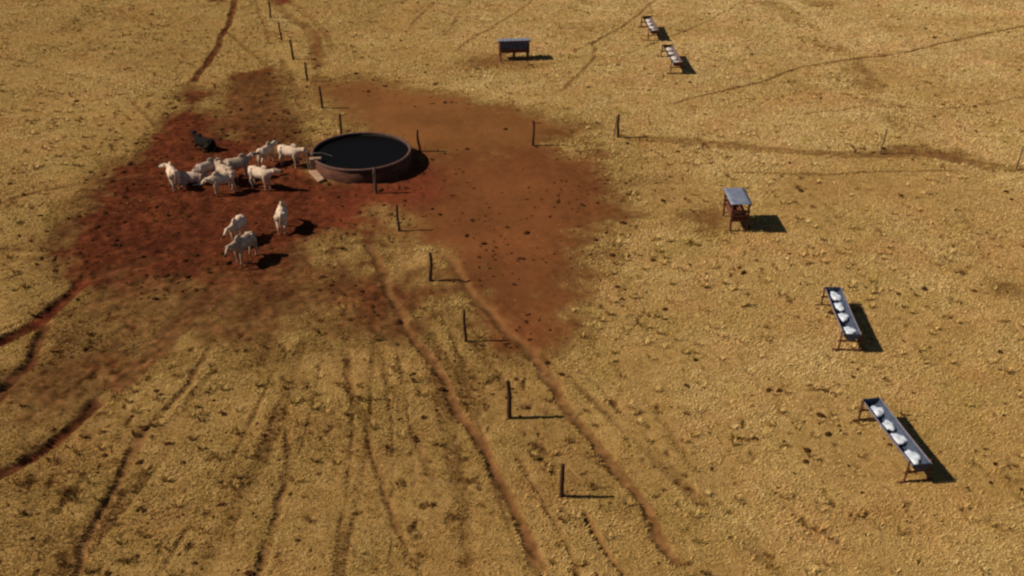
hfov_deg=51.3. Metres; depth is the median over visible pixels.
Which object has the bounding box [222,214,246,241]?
cow
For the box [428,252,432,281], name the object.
fence post
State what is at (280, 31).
fence post
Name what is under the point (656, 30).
feed trough
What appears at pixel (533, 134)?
fence post
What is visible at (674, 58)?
salt heap
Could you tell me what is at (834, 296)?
salt heap
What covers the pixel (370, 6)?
dry grass
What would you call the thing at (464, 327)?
fence post
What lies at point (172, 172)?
cow
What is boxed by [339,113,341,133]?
fence post
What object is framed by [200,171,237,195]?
cow
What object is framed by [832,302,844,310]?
salt heap
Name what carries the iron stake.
on the ground at (512, 158)
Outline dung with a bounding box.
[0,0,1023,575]
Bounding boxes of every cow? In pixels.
[157,161,179,191]
[179,169,209,186]
[190,130,215,153]
[194,156,222,181]
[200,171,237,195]
[213,158,233,186]
[222,149,259,177]
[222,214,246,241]
[224,231,257,264]
[248,165,282,190]
[256,139,278,166]
[274,200,287,234]
[277,144,309,168]
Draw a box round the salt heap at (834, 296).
[829,291,841,300]
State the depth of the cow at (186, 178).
53.17 m
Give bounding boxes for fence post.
[268,1,271,17]
[278,22,282,40]
[289,39,294,59]
[304,62,308,81]
[318,86,323,108]
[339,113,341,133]
[374,167,377,193]
[396,204,400,231]
[416,129,420,151]
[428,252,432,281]
[463,309,467,341]
[506,380,511,419]
[532,120,541,145]
[559,463,564,497]
[616,114,619,137]
[880,129,886,153]
[1015,146,1023,169]
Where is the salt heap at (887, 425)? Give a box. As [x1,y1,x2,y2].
[880,420,895,430]
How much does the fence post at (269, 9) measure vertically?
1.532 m
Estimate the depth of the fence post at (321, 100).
62.74 m
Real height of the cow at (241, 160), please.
1.368 m
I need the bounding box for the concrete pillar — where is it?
[309,157,321,169]
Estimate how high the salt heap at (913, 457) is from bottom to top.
0.209 m
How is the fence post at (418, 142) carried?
on the ground at (512, 158)
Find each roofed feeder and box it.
[498,38,530,60]
[722,188,752,231]
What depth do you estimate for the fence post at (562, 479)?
32.65 m
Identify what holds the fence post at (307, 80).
on the ground at (512, 158)
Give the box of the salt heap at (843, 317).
[836,313,849,321]
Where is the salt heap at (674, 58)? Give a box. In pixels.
[669,56,677,60]
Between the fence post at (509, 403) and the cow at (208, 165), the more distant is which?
the cow at (208, 165)
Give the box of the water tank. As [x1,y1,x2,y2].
[311,132,411,183]
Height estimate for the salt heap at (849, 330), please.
0.246 m
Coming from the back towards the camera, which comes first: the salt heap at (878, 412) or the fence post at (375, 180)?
the fence post at (375, 180)
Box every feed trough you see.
[638,16,661,40]
[658,44,684,73]
[815,287,863,351]
[852,397,932,483]
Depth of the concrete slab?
54.14 m
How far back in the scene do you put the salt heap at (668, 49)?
70.71 m
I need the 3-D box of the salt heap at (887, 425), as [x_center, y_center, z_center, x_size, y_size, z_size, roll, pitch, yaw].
[12.453,4.561,35.219,0.502,0.183,0.506,26,39,38]
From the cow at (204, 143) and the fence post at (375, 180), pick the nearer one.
the fence post at (375, 180)
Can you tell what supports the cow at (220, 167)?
on the ground at (512, 158)
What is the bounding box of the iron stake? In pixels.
[306,151,309,169]
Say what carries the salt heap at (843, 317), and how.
in the feed trough at (851, 322)
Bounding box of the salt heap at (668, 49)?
[665,47,672,51]
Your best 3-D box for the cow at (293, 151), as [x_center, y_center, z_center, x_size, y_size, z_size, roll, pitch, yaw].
[-11.300,-6.839,55.041,1.922,1.317,0.618,11,32,19]
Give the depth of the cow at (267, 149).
55.15 m
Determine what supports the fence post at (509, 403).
on the ground at (512, 158)
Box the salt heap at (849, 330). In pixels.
[842,326,856,333]
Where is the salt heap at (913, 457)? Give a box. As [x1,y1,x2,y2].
[903,450,921,464]
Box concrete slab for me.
[308,170,324,181]
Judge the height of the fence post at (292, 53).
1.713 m
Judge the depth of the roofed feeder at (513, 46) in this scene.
70.52 m
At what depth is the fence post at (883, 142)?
56.72 m
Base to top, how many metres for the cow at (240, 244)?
1.344 m
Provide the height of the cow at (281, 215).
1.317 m
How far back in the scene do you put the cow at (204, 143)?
57.17 m
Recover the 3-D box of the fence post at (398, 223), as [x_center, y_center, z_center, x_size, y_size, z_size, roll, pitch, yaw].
[-5.204,-3.071,48.803,0.185,1.664,0.156,0,30,0]
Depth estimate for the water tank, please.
55.23 m
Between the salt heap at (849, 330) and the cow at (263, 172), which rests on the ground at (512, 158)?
the cow at (263, 172)
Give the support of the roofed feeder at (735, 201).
on the ground at (512, 158)
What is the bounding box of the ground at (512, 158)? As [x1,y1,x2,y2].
[0,0,1023,575]
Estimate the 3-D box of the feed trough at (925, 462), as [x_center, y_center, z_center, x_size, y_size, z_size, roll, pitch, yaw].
[12.473,5.035,34.982,1.206,1.046,3.592,-5,30,-8]
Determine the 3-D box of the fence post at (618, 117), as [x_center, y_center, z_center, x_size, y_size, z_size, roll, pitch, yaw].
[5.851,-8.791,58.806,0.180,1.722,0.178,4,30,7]
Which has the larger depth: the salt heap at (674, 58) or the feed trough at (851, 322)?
the salt heap at (674, 58)
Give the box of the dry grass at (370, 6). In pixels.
[0,0,1023,575]
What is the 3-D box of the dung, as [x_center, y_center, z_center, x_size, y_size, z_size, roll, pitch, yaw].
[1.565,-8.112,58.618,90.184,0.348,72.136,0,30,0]
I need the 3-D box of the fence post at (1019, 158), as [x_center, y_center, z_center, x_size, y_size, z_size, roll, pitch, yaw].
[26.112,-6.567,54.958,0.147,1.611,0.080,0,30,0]
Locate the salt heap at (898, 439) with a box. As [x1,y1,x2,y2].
[890,433,907,445]
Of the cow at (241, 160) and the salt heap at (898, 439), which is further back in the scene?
the cow at (241, 160)
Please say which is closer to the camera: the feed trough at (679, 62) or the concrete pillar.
the concrete pillar
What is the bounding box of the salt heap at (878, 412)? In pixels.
[869,406,884,417]
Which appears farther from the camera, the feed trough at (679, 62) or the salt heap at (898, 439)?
the feed trough at (679, 62)

